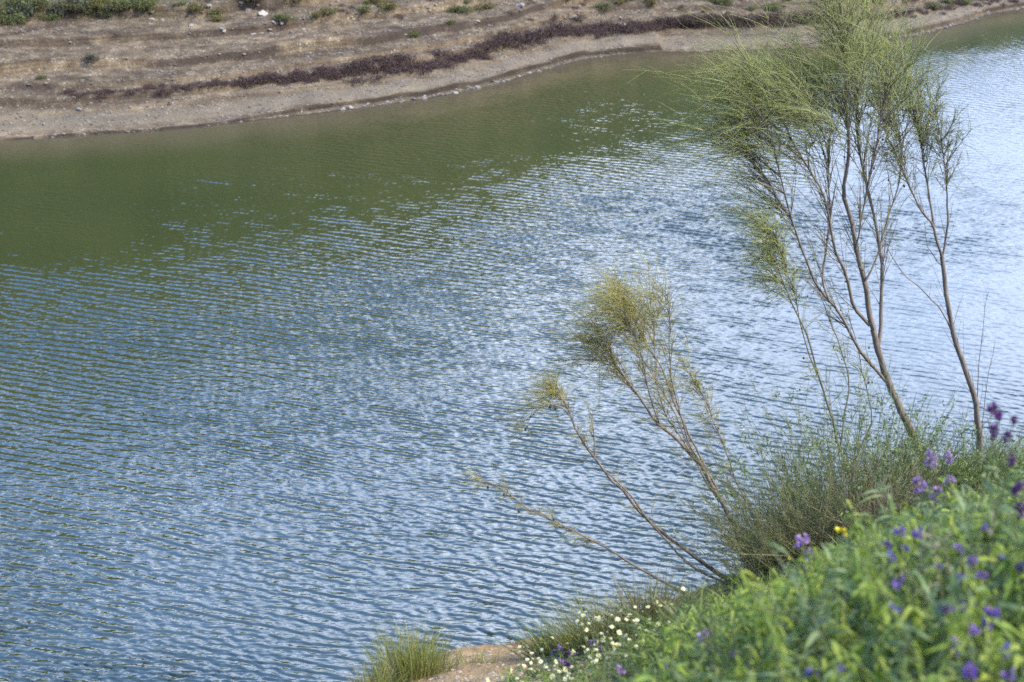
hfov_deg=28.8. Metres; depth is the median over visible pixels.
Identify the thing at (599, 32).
brushwood shrub
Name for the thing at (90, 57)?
bank shrub
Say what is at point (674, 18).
brushwood shrub
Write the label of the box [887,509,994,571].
leafy herb
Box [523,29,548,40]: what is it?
brushwood shrub
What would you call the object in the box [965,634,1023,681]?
leafy herb
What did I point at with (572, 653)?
daisy plant
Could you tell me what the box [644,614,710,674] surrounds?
leafy herb
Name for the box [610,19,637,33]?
brushwood shrub
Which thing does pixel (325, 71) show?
brushwood shrub
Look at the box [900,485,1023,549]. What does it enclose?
leafy herb
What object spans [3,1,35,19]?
round shrub
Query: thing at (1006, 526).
leafy herb
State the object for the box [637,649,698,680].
leafy herb
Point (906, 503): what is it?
leafy herb
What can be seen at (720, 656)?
leafy herb
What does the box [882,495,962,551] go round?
leafy herb
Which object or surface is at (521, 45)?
brushwood shrub
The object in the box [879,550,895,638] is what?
wildflower
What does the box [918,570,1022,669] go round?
leafy herb
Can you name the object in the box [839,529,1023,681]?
leafy herb
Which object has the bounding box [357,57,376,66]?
brushwood shrub
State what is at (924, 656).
leafy herb
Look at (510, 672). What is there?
daisy plant
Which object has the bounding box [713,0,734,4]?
dry shrub
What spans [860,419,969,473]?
twiggy bush
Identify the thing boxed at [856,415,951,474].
twiggy bush
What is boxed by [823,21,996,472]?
slender broom tree
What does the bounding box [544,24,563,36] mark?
brushwood shrub
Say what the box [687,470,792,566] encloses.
wispy shrub
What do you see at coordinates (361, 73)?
brushwood shrub
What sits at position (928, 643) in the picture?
leafy herb
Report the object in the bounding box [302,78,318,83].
brushwood shrub
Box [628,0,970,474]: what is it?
tall broom tree
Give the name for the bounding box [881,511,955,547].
leafy herb
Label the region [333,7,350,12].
dry shrub
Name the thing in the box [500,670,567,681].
daisy plant
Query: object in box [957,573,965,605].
wildflower
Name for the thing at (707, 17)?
brushwood shrub
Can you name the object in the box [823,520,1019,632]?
leafy herb
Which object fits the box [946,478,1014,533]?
leafy herb
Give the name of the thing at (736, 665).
leafy herb
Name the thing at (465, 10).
dry shrub
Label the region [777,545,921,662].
leafy herb
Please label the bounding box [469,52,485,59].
brushwood shrub
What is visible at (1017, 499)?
leafy herb
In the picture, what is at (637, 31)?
brushwood shrub
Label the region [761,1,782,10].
dry shrub
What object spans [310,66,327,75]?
brushwood shrub
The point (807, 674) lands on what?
wildflower
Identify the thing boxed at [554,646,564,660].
wildflower
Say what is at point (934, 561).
leafy herb
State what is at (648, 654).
leafy herb
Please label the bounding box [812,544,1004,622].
blade tuft
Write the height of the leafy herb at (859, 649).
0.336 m
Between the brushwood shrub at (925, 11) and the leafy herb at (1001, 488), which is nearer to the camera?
the leafy herb at (1001, 488)
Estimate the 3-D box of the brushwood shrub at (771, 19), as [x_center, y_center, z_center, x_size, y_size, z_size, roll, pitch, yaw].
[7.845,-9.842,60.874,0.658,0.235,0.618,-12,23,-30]
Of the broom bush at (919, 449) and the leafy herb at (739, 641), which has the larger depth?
the broom bush at (919, 449)
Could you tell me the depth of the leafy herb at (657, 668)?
5.69 m
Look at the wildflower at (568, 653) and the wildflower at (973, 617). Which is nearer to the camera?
the wildflower at (973, 617)
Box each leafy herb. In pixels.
[518,634,743,681]
[587,639,768,681]
[605,657,680,681]
[624,636,666,668]
[626,650,692,681]
[628,652,656,673]
[630,623,654,640]
[631,670,674,681]
[635,644,764,681]
[635,668,754,681]
[636,638,694,679]
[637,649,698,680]
[638,608,704,663]
[638,649,656,660]
[641,623,742,667]
[643,651,697,673]
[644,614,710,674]
[644,633,790,681]
[648,626,767,681]
[650,627,726,678]
[651,615,719,671]
[653,656,729,681]
[658,586,845,681]
[660,608,745,679]
[663,612,863,681]
[663,628,729,658]
[669,602,735,657]
[669,602,750,668]
[669,657,687,681]
[670,634,741,681]
[674,656,777,681]
[675,605,733,637]
[678,637,745,681]
[679,592,722,641]
[679,613,734,641]
[680,598,717,619]
[681,599,740,637]
[683,583,728,608]
[685,587,740,637]
[685,626,717,660]
[687,592,771,637]
[687,641,771,681]
[689,607,722,637]
[690,531,990,681]
[691,594,724,624]
[691,607,749,635]
[695,607,741,652]
[701,599,770,626]
[701,629,764,667]
[712,628,743,676]
[714,555,987,681]
[714,658,849,681]
[716,592,834,680]
[716,599,794,660]
[718,582,765,604]
[722,659,900,681]
[723,576,935,681]
[723,593,771,618]
[723,608,818,680]
[725,575,767,602]
[727,549,850,633]
[727,574,859,679]
[728,578,825,646]
[734,542,879,641]
[734,593,854,679]
[745,580,885,681]
[747,511,963,674]
[752,621,816,676]
[753,591,1023,681]
[755,620,861,680]
[755,642,827,681]
[762,564,816,596]
[768,551,895,650]
[771,550,845,605]
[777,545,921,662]
[777,659,816,679]
[781,547,940,678]
[788,660,811,681]
[792,647,852,681]
[794,546,831,579]
[794,551,1023,677]
[797,548,864,591]
[798,503,1023,642]
[799,546,833,602]
[800,515,1023,650]
[803,540,957,634]
[806,626,930,681]
[811,512,1012,606]
[815,585,876,679]
[817,591,1007,678]
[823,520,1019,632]
[823,640,1023,681]
[824,529,940,583]
[824,583,1023,681]
[827,513,953,593]
[828,540,886,568]
[831,483,1023,676]
[831,513,954,582]
[834,526,976,627]
[837,493,1006,553]
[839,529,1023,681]
[841,506,939,556]
[842,612,1020,681]
[848,516,972,559]
[850,567,1020,681]
[854,476,1000,546]
[856,465,982,557]
[856,510,955,547]
[857,506,962,569]
[857,514,968,594]
[868,639,1022,681]
[870,477,1023,591]
[871,491,987,556]
[877,501,963,538]
[878,470,994,541]
[880,526,1020,598]
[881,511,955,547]
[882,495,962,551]
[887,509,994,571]
[894,634,1021,681]
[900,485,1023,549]
[901,646,936,668]
[903,516,1001,562]
[918,524,1022,560]
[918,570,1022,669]
[921,644,1023,681]
[922,567,1023,674]
[923,541,1016,600]
[926,617,1020,664]
[936,542,977,568]
[937,513,1023,599]
[939,476,1023,545]
[941,508,1023,565]
[942,529,1021,619]
[943,523,1023,570]
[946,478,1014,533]
[954,499,1023,532]
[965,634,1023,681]
[968,483,1011,516]
[969,546,1023,582]
[972,514,1023,547]
[973,499,1023,541]
[982,509,1023,660]
[983,469,1023,530]
[994,448,1023,524]
[995,513,1015,553]
[1006,476,1023,540]
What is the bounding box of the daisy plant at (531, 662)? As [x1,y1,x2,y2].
[529,648,580,681]
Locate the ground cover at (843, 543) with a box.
[579,478,1020,681]
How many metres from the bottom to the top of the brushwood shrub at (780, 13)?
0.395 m
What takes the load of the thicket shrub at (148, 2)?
on the bank terrain at (276, 46)
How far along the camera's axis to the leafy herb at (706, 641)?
6.04 m
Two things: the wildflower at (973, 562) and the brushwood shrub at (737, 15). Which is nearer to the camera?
the wildflower at (973, 562)
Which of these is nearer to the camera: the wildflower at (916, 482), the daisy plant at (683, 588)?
the wildflower at (916, 482)
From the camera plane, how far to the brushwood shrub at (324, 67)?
53.23 m
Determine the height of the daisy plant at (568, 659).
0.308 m
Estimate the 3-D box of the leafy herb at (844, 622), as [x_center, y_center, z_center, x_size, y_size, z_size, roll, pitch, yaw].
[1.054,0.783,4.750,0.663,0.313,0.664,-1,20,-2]
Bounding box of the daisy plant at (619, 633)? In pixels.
[586,618,638,678]
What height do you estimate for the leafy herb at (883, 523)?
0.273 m
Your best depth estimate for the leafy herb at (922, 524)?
6.51 m
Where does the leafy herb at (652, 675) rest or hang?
on the bank terrain at (474, 668)
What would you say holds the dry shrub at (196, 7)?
on the bank terrain at (276, 46)
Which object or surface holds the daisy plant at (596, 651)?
on the bank terrain at (474, 668)
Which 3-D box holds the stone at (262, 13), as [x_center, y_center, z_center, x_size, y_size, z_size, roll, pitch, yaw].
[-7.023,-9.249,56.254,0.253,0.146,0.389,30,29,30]
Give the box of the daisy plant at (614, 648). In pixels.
[582,636,626,681]
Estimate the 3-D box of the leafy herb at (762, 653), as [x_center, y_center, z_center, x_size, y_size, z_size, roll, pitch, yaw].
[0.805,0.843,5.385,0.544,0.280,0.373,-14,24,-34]
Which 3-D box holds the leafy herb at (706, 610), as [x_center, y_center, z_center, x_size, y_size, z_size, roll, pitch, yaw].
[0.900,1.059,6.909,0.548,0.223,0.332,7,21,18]
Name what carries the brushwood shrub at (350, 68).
on the bank terrain at (276, 46)
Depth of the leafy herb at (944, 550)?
5.40 m
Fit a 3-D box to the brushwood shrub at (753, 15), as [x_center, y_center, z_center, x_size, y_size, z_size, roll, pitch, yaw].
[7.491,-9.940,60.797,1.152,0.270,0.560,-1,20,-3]
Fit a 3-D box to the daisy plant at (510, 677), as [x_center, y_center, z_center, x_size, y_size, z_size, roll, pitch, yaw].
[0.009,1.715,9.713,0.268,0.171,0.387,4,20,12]
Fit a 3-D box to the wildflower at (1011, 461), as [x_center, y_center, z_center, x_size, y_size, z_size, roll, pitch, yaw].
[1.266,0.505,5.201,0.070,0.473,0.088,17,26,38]
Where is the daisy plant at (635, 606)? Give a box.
[603,605,656,665]
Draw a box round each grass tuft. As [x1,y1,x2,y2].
[342,645,413,681]
[345,603,472,681]
[448,648,525,665]
[516,577,659,657]
[545,551,736,659]
[668,574,737,606]
[963,443,1022,485]
[971,442,1023,477]
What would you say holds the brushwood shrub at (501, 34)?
on the bank terrain at (276, 46)
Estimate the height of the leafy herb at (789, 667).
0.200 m
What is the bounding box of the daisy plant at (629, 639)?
[624,628,676,678]
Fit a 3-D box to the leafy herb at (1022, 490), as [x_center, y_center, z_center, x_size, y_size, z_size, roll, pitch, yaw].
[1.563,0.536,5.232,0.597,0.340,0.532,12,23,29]
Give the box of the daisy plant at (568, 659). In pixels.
[550,627,601,672]
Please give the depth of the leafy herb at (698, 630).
7.27 m
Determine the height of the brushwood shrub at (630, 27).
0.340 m
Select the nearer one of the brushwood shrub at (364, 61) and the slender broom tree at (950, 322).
the slender broom tree at (950, 322)
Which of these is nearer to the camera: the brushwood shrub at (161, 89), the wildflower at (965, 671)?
the wildflower at (965, 671)
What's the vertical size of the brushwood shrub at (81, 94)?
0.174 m
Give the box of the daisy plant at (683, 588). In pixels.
[648,587,684,639]
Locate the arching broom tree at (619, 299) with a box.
[454,236,759,595]
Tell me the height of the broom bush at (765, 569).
1.006 m
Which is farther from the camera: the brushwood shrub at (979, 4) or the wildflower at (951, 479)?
the brushwood shrub at (979, 4)
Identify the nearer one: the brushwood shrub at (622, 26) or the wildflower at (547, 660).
the wildflower at (547, 660)
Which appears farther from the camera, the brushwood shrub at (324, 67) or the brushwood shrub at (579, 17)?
the brushwood shrub at (579, 17)
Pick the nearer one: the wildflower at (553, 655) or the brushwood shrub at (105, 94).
the wildflower at (553, 655)
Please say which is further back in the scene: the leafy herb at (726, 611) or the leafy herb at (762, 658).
the leafy herb at (726, 611)
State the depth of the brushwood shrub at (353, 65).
53.74 m
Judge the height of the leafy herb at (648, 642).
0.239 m
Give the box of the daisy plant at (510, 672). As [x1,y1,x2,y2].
[486,650,554,681]
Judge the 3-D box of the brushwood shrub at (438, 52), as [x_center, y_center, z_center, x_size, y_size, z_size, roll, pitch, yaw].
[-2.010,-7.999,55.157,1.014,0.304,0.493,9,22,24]
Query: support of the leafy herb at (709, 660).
on the bank terrain at (474, 668)
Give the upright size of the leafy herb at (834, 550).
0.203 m
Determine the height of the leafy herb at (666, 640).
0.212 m
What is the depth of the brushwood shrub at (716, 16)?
60.68 m
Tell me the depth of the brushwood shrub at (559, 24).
58.68 m
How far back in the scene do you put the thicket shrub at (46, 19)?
54.76 m
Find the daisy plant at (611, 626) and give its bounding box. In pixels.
[578,607,643,652]
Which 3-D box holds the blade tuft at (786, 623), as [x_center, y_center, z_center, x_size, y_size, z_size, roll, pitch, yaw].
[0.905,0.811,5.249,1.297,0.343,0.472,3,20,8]
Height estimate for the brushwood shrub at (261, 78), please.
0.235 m
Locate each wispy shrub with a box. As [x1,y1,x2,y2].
[657,445,792,559]
[673,361,855,527]
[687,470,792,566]
[688,400,834,542]
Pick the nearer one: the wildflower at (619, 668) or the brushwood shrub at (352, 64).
the wildflower at (619, 668)
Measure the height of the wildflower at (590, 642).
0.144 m
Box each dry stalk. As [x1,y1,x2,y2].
[709,666,725,680]
[827,590,846,661]
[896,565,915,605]
[914,528,939,605]
[920,525,941,610]
[937,533,963,601]
[975,510,993,617]
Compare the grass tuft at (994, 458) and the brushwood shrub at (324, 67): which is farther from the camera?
the brushwood shrub at (324, 67)
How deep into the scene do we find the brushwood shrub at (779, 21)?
60.85 m
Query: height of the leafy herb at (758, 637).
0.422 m
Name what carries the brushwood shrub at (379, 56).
on the bank terrain at (276, 46)
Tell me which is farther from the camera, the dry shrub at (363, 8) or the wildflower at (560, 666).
the dry shrub at (363, 8)
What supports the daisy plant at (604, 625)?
on the bank terrain at (474, 668)
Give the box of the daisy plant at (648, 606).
[600,605,649,642]
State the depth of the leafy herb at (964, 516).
6.23 m
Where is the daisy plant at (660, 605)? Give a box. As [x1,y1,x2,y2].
[628,604,661,652]
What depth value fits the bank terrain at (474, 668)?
11.04 m
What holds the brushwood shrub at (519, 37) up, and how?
on the bank terrain at (276, 46)
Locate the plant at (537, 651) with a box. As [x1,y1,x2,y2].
[489,597,578,662]
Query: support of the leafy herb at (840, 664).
on the bank terrain at (474, 668)
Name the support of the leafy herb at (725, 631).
on the bank terrain at (474, 668)
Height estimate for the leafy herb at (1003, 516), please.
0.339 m
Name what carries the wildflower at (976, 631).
on the bank terrain at (474, 668)
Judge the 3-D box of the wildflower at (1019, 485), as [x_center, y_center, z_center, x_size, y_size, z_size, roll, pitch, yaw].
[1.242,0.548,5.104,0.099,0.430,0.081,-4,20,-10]
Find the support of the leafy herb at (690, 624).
on the bank terrain at (474, 668)
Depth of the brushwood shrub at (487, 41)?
56.26 m
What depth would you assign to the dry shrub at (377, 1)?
57.43 m
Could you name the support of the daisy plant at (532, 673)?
on the bank terrain at (474, 668)
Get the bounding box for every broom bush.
[623,361,1007,563]
[647,359,956,573]
[656,453,860,591]
[657,463,902,595]
[674,382,881,551]
[795,440,1023,549]
[823,420,1022,520]
[826,405,1018,492]
[907,423,1023,501]
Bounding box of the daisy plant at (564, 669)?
[536,659,591,681]
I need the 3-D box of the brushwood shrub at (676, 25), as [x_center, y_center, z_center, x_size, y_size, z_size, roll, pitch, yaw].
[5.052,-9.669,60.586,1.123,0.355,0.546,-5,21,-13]
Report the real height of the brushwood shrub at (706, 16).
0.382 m
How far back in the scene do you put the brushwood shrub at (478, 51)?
55.84 m
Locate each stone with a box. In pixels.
[258,10,267,15]
[516,3,524,7]
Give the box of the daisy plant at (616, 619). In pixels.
[597,617,647,675]
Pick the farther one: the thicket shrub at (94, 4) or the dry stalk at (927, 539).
the thicket shrub at (94, 4)
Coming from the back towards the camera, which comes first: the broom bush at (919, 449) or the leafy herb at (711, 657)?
the broom bush at (919, 449)
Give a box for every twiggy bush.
[836,416,970,473]
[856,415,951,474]
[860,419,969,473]
[932,432,1000,464]
[935,412,1019,461]
[956,421,1023,463]
[963,412,1022,458]
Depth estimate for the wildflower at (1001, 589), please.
4.79 m
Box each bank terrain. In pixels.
[0,0,1023,140]
[367,492,1011,681]
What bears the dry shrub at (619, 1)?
on the bank terrain at (276, 46)
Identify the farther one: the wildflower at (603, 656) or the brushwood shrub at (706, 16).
the brushwood shrub at (706, 16)
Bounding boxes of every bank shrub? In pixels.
[36,74,46,79]
[83,53,104,60]
[407,29,420,37]
[444,18,456,23]
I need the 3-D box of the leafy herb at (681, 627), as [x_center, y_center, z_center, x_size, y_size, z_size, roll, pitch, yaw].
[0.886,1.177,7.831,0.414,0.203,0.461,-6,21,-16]
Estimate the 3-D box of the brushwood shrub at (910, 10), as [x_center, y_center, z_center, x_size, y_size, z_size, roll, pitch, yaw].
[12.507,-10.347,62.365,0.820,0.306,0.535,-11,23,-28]
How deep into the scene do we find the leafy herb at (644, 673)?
5.10 m
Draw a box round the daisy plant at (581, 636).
[564,611,601,659]
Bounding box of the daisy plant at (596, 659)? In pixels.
[560,648,600,681]
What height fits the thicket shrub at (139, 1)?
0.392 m
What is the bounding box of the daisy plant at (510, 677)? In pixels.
[485,666,547,681]
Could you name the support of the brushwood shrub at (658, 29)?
on the bank terrain at (276, 46)
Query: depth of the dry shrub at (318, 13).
55.87 m
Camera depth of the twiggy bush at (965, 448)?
14.52 m
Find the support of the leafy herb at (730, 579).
on the bank terrain at (474, 668)
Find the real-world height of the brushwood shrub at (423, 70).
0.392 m
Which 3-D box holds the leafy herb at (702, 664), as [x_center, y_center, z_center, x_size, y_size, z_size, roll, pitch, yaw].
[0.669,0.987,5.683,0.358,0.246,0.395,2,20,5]
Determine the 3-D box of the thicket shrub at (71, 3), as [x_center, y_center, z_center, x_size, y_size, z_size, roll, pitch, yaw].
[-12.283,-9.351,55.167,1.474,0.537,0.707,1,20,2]
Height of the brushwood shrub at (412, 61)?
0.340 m
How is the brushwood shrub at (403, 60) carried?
on the bank terrain at (276, 46)
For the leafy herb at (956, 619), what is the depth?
4.31 m
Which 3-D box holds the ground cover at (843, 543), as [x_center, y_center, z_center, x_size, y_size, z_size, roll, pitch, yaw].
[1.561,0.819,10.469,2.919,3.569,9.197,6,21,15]
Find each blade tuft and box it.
[628,595,864,681]
[760,610,931,678]
[763,525,1021,654]
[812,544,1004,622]
[843,559,1009,666]
[873,585,1018,664]
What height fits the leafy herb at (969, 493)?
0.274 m
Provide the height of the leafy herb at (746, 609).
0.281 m
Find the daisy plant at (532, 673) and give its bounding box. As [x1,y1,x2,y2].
[516,655,572,681]
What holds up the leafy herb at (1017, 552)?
on the bank terrain at (474, 668)
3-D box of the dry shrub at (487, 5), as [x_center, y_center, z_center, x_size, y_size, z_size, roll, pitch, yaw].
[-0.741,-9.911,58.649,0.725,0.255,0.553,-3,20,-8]
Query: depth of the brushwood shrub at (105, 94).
50.98 m
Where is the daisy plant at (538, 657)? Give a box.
[520,649,575,677]
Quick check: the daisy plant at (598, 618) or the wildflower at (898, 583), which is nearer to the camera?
the wildflower at (898, 583)
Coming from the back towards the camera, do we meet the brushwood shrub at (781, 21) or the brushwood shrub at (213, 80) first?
the brushwood shrub at (781, 21)
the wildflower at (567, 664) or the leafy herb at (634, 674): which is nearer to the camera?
the leafy herb at (634, 674)
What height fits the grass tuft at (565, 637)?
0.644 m
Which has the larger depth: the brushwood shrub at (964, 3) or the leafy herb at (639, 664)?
the brushwood shrub at (964, 3)
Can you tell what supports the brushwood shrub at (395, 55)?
on the bank terrain at (276, 46)
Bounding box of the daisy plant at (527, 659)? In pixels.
[514,658,567,680]
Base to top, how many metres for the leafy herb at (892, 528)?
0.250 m
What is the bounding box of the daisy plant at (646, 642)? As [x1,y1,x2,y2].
[626,603,671,673]
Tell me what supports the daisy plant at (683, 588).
on the bank terrain at (474, 668)
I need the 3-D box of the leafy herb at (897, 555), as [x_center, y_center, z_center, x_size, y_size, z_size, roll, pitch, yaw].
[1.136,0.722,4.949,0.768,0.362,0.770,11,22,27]
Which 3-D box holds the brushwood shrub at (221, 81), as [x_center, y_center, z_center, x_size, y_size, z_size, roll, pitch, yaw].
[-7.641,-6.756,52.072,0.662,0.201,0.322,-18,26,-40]
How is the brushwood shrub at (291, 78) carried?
on the bank terrain at (276, 46)
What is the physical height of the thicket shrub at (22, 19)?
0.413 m
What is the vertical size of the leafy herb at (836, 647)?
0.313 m
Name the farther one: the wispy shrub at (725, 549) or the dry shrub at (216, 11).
the dry shrub at (216, 11)
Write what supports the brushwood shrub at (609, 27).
on the bank terrain at (276, 46)
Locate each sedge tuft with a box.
[566,563,768,681]
[630,579,792,647]
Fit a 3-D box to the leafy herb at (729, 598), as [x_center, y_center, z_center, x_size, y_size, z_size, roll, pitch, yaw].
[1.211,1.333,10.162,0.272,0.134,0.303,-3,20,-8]
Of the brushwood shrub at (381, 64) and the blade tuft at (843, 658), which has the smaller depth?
the blade tuft at (843, 658)
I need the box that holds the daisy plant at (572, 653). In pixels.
[567,631,614,681]
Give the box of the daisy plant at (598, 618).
[583,613,649,670]
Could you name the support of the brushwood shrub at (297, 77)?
on the bank terrain at (276, 46)
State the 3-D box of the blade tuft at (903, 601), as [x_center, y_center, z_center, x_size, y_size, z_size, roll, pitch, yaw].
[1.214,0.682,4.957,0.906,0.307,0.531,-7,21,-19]
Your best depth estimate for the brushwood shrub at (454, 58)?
55.05 m
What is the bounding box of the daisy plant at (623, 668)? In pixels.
[597,633,636,681]
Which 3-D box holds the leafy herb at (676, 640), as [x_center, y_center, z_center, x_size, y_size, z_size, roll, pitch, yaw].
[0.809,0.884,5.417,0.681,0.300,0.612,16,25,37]
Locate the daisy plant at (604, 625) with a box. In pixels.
[585,597,643,646]
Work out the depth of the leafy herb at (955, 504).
5.87 m
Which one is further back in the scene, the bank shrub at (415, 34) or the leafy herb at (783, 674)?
the bank shrub at (415, 34)
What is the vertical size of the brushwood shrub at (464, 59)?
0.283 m
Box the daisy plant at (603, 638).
[578,623,614,681]
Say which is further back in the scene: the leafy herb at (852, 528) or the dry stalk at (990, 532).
the leafy herb at (852, 528)
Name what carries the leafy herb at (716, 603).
on the bank terrain at (474, 668)
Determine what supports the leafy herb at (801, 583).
on the bank terrain at (474, 668)
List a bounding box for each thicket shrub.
[0,7,16,24]
[0,16,11,25]
[4,0,21,6]
[5,10,32,26]
[6,0,33,9]
[17,0,45,7]
[19,0,53,9]
[34,12,63,21]
[45,0,94,12]
[45,2,66,17]
[55,0,90,10]
[89,0,111,6]
[90,0,108,8]
[98,0,133,11]
[98,2,108,10]
[101,10,112,17]
[109,0,137,9]
[124,0,135,8]
[128,3,157,11]
[132,0,156,8]
[135,0,158,9]
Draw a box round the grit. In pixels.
[371,597,726,681]
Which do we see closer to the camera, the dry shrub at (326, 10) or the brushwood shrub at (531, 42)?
the dry shrub at (326, 10)
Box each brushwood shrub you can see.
[60,89,73,95]
[72,91,85,97]
[92,87,116,97]
[122,89,139,93]
[155,86,168,93]
[166,82,178,93]
[208,75,221,84]
[215,78,228,85]
[234,76,250,86]
[239,79,258,88]
[244,74,263,82]
[247,73,271,81]
[255,68,282,79]
[262,74,276,82]
[275,77,290,86]
[277,73,299,82]
[281,76,300,82]
[288,69,307,78]
[288,70,307,81]
[292,65,307,76]
[302,73,322,82]
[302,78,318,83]
[310,62,337,73]
[310,64,336,74]
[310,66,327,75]
[321,70,344,80]
[328,70,341,78]
[334,65,353,73]
[336,60,366,70]
[338,64,358,70]
[338,73,371,84]
[341,59,366,67]
[352,55,377,68]
[354,69,369,75]
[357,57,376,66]
[360,67,383,73]
[363,52,392,63]
[368,72,389,81]
[375,62,402,73]
[379,54,401,67]
[380,67,405,75]
[387,48,417,60]
[393,52,415,61]
[393,61,414,74]
[397,62,416,72]
[397,64,417,73]
[401,56,420,64]
[415,59,439,75]
[421,61,446,69]
[422,59,440,71]
[425,46,456,56]
[431,59,463,68]
[440,50,463,61]
[445,54,464,62]
[445,55,471,62]
[464,40,497,51]
[464,46,479,52]
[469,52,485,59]
[471,47,488,55]
[474,52,496,60]
[481,38,501,49]
[485,26,522,37]
[490,33,513,45]
[495,33,523,50]
[502,31,525,40]
[510,41,530,52]
[522,28,541,38]
[522,37,542,47]
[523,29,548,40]
[525,33,535,40]
[532,35,552,45]
[533,27,547,34]
[543,18,572,30]
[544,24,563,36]
[555,28,571,36]
[558,19,576,30]
[562,25,589,36]
[570,11,586,23]
[574,24,592,29]
[586,26,613,36]
[591,18,615,26]
[600,22,621,33]
[606,18,628,33]
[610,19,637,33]
[619,16,650,26]
[624,22,641,31]
[629,25,647,34]
[639,21,669,33]
[643,24,656,32]
[648,15,674,23]
[652,13,671,27]
[657,24,675,31]
[663,13,683,23]
[663,18,687,27]
[678,12,708,26]
[682,12,702,22]
[689,14,716,26]
[694,11,717,22]
[694,12,717,22]
[710,11,721,21]
[722,13,739,20]
[739,21,757,28]
[741,11,767,19]
[763,16,778,22]
[765,9,791,17]
[770,15,789,26]
[771,15,793,27]
[778,21,797,27]
[796,8,816,16]
[893,10,910,17]
[903,4,921,12]
[917,8,931,14]
[924,0,937,8]
[941,4,956,10]
[955,0,970,6]
[973,2,988,7]
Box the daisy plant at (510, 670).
[502,664,534,681]
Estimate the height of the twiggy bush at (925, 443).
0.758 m
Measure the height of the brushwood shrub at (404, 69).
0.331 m
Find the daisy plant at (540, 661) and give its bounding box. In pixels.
[534,659,570,681]
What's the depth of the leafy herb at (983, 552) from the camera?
5.48 m
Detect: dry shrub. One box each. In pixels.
[175,0,188,5]
[186,0,206,11]
[205,13,229,21]
[207,6,224,14]
[270,11,295,21]
[304,10,322,16]
[319,5,337,14]
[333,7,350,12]
[353,3,372,13]
[364,0,390,4]
[379,0,400,10]
[445,5,457,12]
[449,3,473,13]
[472,5,486,10]
[475,0,496,8]
[586,0,612,9]
[609,0,624,4]
[638,0,659,3]
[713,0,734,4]
[748,4,756,10]
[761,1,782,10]
[924,1,940,8]
[937,0,956,3]
[959,0,973,4]
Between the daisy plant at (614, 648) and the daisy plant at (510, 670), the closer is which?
the daisy plant at (614, 648)
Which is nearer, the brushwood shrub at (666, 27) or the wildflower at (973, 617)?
the wildflower at (973, 617)
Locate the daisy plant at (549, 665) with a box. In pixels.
[518,645,591,674]
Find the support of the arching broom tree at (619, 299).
on the bank terrain at (474, 668)
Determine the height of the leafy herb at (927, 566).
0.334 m
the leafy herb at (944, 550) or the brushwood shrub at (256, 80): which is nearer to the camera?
the leafy herb at (944, 550)
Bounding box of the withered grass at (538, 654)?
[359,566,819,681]
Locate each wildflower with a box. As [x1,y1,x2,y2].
[543,643,560,662]
[543,651,552,664]
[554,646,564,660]
[558,659,564,674]
[563,660,572,677]
[566,648,579,664]
[569,652,580,665]
[586,638,594,655]
[599,649,611,661]
[614,664,627,681]
[696,628,709,658]
[726,650,735,671]
[782,557,792,576]
[794,532,813,589]
[804,667,818,681]
[834,527,847,570]
[837,665,844,674]
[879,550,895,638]
[880,575,907,676]
[881,525,932,604]
[883,602,900,673]
[886,526,906,610]
[890,545,910,619]
[904,476,923,528]
[914,457,936,523]
[916,604,953,677]
[919,480,933,523]
[920,564,943,627]
[925,449,936,513]
[929,486,942,533]
[932,450,953,521]
[934,475,955,523]
[940,601,970,680]
[947,544,977,614]
[951,636,963,681]
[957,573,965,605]
[958,423,998,544]
[959,523,988,585]
[959,595,978,659]
[960,624,985,681]
[961,662,977,681]
[965,556,988,615]
[969,570,988,616]
[976,606,1007,681]
[978,415,1017,555]
[984,401,1006,534]
[986,554,1006,602]
[988,452,1016,561]
[989,430,1011,520]
[989,501,1023,603]
[992,480,1023,583]
[999,641,1011,681]
[1001,667,1015,681]
[1007,560,1023,617]
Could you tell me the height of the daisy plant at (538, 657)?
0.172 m
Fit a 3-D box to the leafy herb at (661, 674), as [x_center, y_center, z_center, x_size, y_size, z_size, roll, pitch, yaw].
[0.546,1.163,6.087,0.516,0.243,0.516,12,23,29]
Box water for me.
[0,9,1023,681]
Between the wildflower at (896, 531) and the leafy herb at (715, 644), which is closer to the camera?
the wildflower at (896, 531)
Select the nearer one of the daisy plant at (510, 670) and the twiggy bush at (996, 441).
the daisy plant at (510, 670)
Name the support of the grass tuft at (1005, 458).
on the bank terrain at (474, 668)
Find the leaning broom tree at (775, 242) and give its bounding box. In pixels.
[689,184,896,483]
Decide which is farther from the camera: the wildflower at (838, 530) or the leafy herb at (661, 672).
the wildflower at (838, 530)
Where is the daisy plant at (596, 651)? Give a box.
[576,614,624,669]
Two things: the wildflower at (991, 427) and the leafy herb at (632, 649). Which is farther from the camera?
the leafy herb at (632, 649)
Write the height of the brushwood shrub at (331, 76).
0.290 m
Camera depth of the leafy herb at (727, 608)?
7.61 m
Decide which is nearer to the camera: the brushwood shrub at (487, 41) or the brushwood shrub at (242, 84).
the brushwood shrub at (242, 84)
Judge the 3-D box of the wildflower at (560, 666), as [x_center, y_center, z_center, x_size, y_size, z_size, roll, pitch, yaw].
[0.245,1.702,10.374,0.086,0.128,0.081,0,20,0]
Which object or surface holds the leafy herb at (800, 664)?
on the bank terrain at (474, 668)
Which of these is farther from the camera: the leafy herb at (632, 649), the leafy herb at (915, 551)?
the leafy herb at (632, 649)
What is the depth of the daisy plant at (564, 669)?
9.28 m
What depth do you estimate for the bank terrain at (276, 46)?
54.45 m
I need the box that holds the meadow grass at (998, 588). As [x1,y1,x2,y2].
[959,427,1023,680]
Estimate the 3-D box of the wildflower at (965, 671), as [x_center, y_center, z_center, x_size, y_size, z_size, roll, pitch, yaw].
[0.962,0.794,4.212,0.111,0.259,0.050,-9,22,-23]

